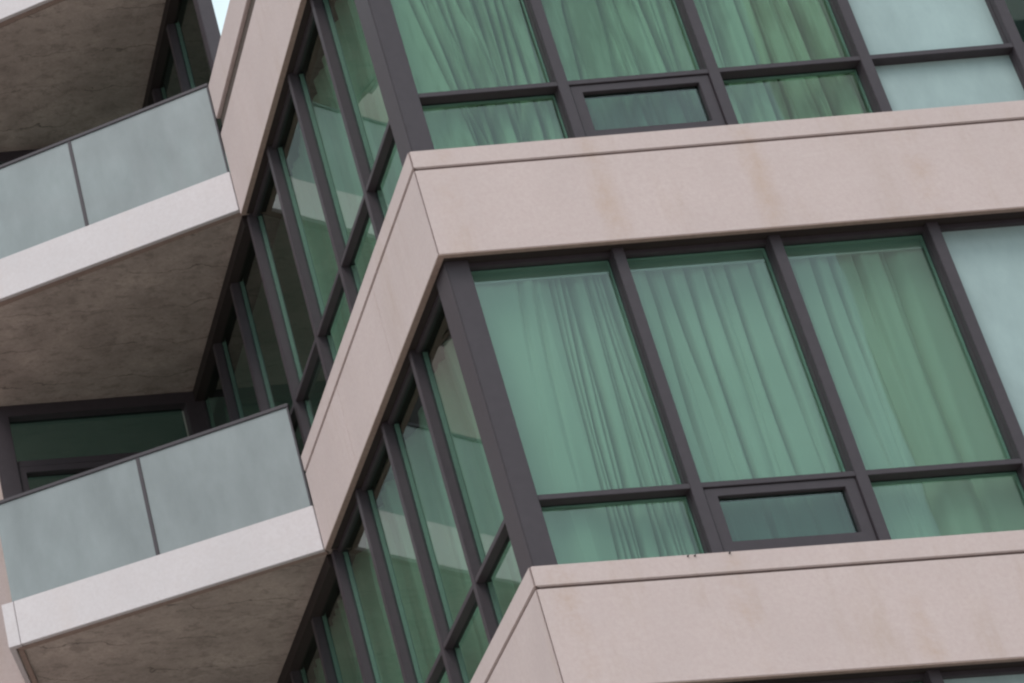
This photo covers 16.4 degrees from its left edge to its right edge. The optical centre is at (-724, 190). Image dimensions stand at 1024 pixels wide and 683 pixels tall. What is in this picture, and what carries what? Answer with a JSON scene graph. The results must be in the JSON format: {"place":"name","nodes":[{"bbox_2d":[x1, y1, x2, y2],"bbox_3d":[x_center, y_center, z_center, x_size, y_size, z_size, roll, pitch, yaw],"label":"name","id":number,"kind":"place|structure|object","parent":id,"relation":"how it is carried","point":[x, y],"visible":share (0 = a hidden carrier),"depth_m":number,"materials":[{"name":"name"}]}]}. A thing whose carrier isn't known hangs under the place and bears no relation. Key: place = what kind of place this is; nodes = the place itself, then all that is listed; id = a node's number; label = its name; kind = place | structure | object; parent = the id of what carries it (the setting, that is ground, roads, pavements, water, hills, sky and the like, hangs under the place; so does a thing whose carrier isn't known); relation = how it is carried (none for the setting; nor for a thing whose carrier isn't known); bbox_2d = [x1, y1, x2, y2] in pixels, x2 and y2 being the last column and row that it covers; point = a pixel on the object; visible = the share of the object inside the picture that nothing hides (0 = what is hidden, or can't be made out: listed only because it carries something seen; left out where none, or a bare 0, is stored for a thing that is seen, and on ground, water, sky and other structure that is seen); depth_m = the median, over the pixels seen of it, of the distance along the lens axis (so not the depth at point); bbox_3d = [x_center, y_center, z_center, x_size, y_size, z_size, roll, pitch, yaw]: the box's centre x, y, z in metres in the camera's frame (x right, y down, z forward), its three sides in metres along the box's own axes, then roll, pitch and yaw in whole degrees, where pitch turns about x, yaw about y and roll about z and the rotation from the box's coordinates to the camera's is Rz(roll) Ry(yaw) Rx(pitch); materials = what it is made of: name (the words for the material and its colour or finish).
{"place":"outdoors","nodes":[
{"label":"outdoors","id":0,"kind":"place"},
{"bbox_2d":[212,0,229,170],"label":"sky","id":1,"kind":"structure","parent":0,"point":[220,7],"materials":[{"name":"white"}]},
{"bbox_2d":[0,0,1023,682],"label":"apartment tower","id":2,"kind":"structure","parent":0,"point":[206,430],"depth_m":20.49,"materials":[{"name":"stone"}]},
{"bbox_2d":[0,149,38,164],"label":"balcony window","id":3,"kind":"structure","parent":2,"relation":"in","point":[5,157],"depth_m":28.41,"materials":[{"name":"grey metal"}]},
{"bbox_2d":[0,391,207,498],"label":"balcony window","id":4,"kind":"structure","parent":2,"relation":"in","point":[14,475],"depth_m":26.82,"materials":[{"name":"grey metal"}]},
{"bbox_2d":[161,84,166,99],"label":"window","id":5,"kind":"structure","parent":2,"relation":"in","point":[162,89],"depth_m":27.45,"materials":[{"name":"green glass"}]},
{"bbox_2d":[176,20,224,150],"bbox_3d":[7.821,-0.806,25.762,0.097,2.340,0.838,-5,-34,4],"label":"window","id":6,"kind":"structure","parent":2,"relation":"in","point":[177,24],"depth_m":26.47,"materials":[{"name":"green glass"}]},
{"bbox_2d":[201,397,214,429],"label":"window","id":7,"kind":"structure","parent":2,"relation":"in","point":[206,405],"depth_m":26.69,"materials":[{"name":"green glass"}]},
{"bbox_2d":[222,340,243,417],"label":"window","id":8,"kind":"structure","parent":2,"relation":"in","point":[224,343],"depth_m":25.75,"materials":[{"name":"grey metal"}]},
{"bbox_2d":[240,213,297,432],"bbox_3d":[7.903,1.537,24.107,0.097,2.694,0.913,-5,-34,4],"label":"window","id":9,"kind":"structure","parent":2,"relation":"in","point":[293,415],"depth_m":24.74,"materials":[{"name":"grey metal"}]},
{"bbox_2d":[253,160,319,426],"bbox_3d":[7.796,0.854,23.411,0.097,2.215,0.913,-5,-34,4],"label":"window","id":10,"kind":"structure","parent":2,"relation":"in","point":[306,380],"depth_m":23.71,"materials":[{"name":"grey metal"}]},
{"bbox_2d":[301,668,307,682],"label":"window","id":11,"kind":"structure","parent":2,"relation":"in","point":[302,671],"depth_m":24.22,"materials":[{"name":"green glass"}]},
{"bbox_2d":[272,87,343,360],"bbox_3d":[7.693,0.317,22.616,0.097,2.215,0.913,-5,-34,4],"label":"window","id":12,"kind":"structure","parent":2,"relation":"in","point":[329,313],"depth_m":22.91,"materials":[{"name":"grey metal"}]},
{"bbox_2d":[293,9,369,292],"bbox_3d":[7.591,-0.220,21.820,0.097,2.215,0.913,-5,-34,4],"label":"window","id":13,"kind":"structure","parent":2,"relation":"in","point":[352,244],"depth_m":22.10,"materials":[{"name":"grey metal"}]},
{"bbox_2d":[322,613,342,682],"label":"window","id":14,"kind":"structure","parent":2,"relation":"in","point":[332,650],"depth_m":23.29,"materials":[{"name":"green glass"}]},
{"bbox_2d":[290,0,402,353],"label":"curtain","id":15,"kind":"object","parent":2,"relation":"hanging from","point":[330,122],"visible":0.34,"depth_m":22.44,"materials":[{"name":"green fabric"}]},
{"bbox_2d":[337,501,380,682],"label":"window","id":16,"kind":"structure","parent":2,"relation":"in","point":[354,517],"depth_m":22.39,"materials":[{"name":"grey metal"}]},
{"bbox_2d":[323,0,394,217],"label":"window","id":17,"kind":"structure","parent":2,"relation":"in","point":[378,168],"depth_m":21.00,"materials":[{"name":"grey metal"}]},
{"bbox_2d":[362,435,445,682],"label":"window","id":18,"kind":"structure","parent":2,"relation":"in","point":[438,669],"depth_m":21.42,"materials":[{"name":"grey metal"}]},
{"bbox_2d":[313,339,521,682],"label":"curtain","id":19,"kind":"object","parent":2,"relation":"hanging from","point":[481,493],"visible":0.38,"depth_m":20.92,"materials":[{"name":"green fabric"}]},
{"bbox_2d":[388,363,477,682],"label":"window","id":20,"kind":"structure","parent":2,"relation":"in","point":[457,629],"depth_m":20.43,"materials":[{"name":"grey metal"}]},
{"bbox_2d":[416,292,509,624],"bbox_3d":[7.584,1.741,19.364,0.097,2.215,0.853,-5,-34,4],"label":"window","id":21,"kind":"structure","parent":2,"relation":"in","point":[501,540],"depth_m":19.63,"materials":[{"name":"grey metal"}]},
{"bbox_2d":[390,0,563,149],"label":"curtain","id":22,"kind":"object","parent":2,"relation":"hanging from","point":[451,45],"visible":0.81,"depth_m":20.45,"materials":[{"name":"green fabric"}]},
{"bbox_2d":[418,0,571,138],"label":"window","id":23,"kind":"structure","parent":2,"relation":"in","point":[537,91],"depth_m":20.15,"materials":[{"name":"grey metal"}]},
{"bbox_2d":[468,252,707,553],"bbox_3d":[8.050,1.252,18.893,0.905,2.465,0.134,-5,-34,4],"label":"window","id":24,"kind":"structure","parent":2,"relation":"in","point":[591,264],"depth_m":19.00,"materials":[{"name":"grey metal"}]},
{"bbox_2d":[475,274,701,564],"bbox_3d":[8.104,1.392,18.982,0.943,2.620,0.178,-5,-34,4],"label":"curtain","id":25,"kind":"object","parent":2,"relation":"hanging from","point":[583,409],"visible":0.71,"depth_m":18.95,"materials":[{"name":"green fabric"}]},
{"bbox_2d":[541,0,705,138],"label":"curtain","id":26,"kind":"object","parent":2,"relation":"hanging from","point":[593,39],"visible":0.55,"depth_m":20.42,"materials":[{"name":"green fabric"}]},
{"bbox_2d":[568,0,725,136],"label":"window","id":27,"kind":"structure","parent":2,"relation":"in","point":[698,80],"depth_m":20.02,"materials":[{"name":"grey metal"}]},
{"bbox_2d":[631,261,853,540],"bbox_3d":[9.036,1.315,18.919,0.990,2.620,0.183,-5,-34,4],"label":"curtain","id":28,"kind":"object","parent":2,"relation":"hanging from","point":[741,390],"visible":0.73,"depth_m":18.93,"materials":[{"name":"green fabric"}]},
{"bbox_2d":[624,239,876,551],"bbox_3d":[9.005,1.170,18.825,0.913,2.465,0.134,-5,-34,4],"label":"window","id":29,"kind":"structure","parent":2,"relation":"in","point":[843,483],"depth_m":18.38,"materials":[{"name":"grey metal"}]},
{"bbox_2d":[693,0,869,123],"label":"curtain","id":30,"kind":"object","parent":2,"relation":"hanging from","point":[746,32],"visible":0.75,"depth_m":20.27,"materials":[{"name":"green fabric"}]},
{"bbox_2d":[718,0,877,112],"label":"window","id":31,"kind":"structure","parent":2,"relation":"in","point":[850,64],"depth_m":20.01,"materials":[{"name":"grey metal"}]},
{"bbox_2d":[799,674,926,682],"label":"window","id":32,"kind":"structure","parent":2,"relation":"in","point":[913,678],"depth_m":17.65,"materials":[{"name":"glass"}]},
{"bbox_2d":[781,226,1023,498],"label":"window","id":33,"kind":"structure","parent":2,"relation":"in","point":[911,238],"depth_m":18.91,"materials":[{"name":"grey metal"}]},
{"bbox_2d":[789,249,1023,539],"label":"curtain","id":34,"kind":"object","parent":2,"relation":"hanging from","point":[902,375],"visible":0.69,"depth_m":18.81,"materials":[{"name":"green fabric"}]},
{"bbox_2d":[848,0,1023,110],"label":"window","id":35,"kind":"structure","parent":2,"relation":"in","point":[924,54],"depth_m":19.96,"materials":[{"name":"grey glass"}]},
{"bbox_2d":[939,218,1023,434],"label":"window","id":36,"kind":"structure","parent":2,"relation":"in","point":[987,256],"depth_m":19.03,"materials":[{"name":"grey glass"}]},
{"bbox_2d":[940,666,1023,682],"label":"window","id":37,"kind":"structure","parent":2,"relation":"in","point":[1011,674],"depth_m":17.61,"materials":[{"name":"green glass"}]}
]}

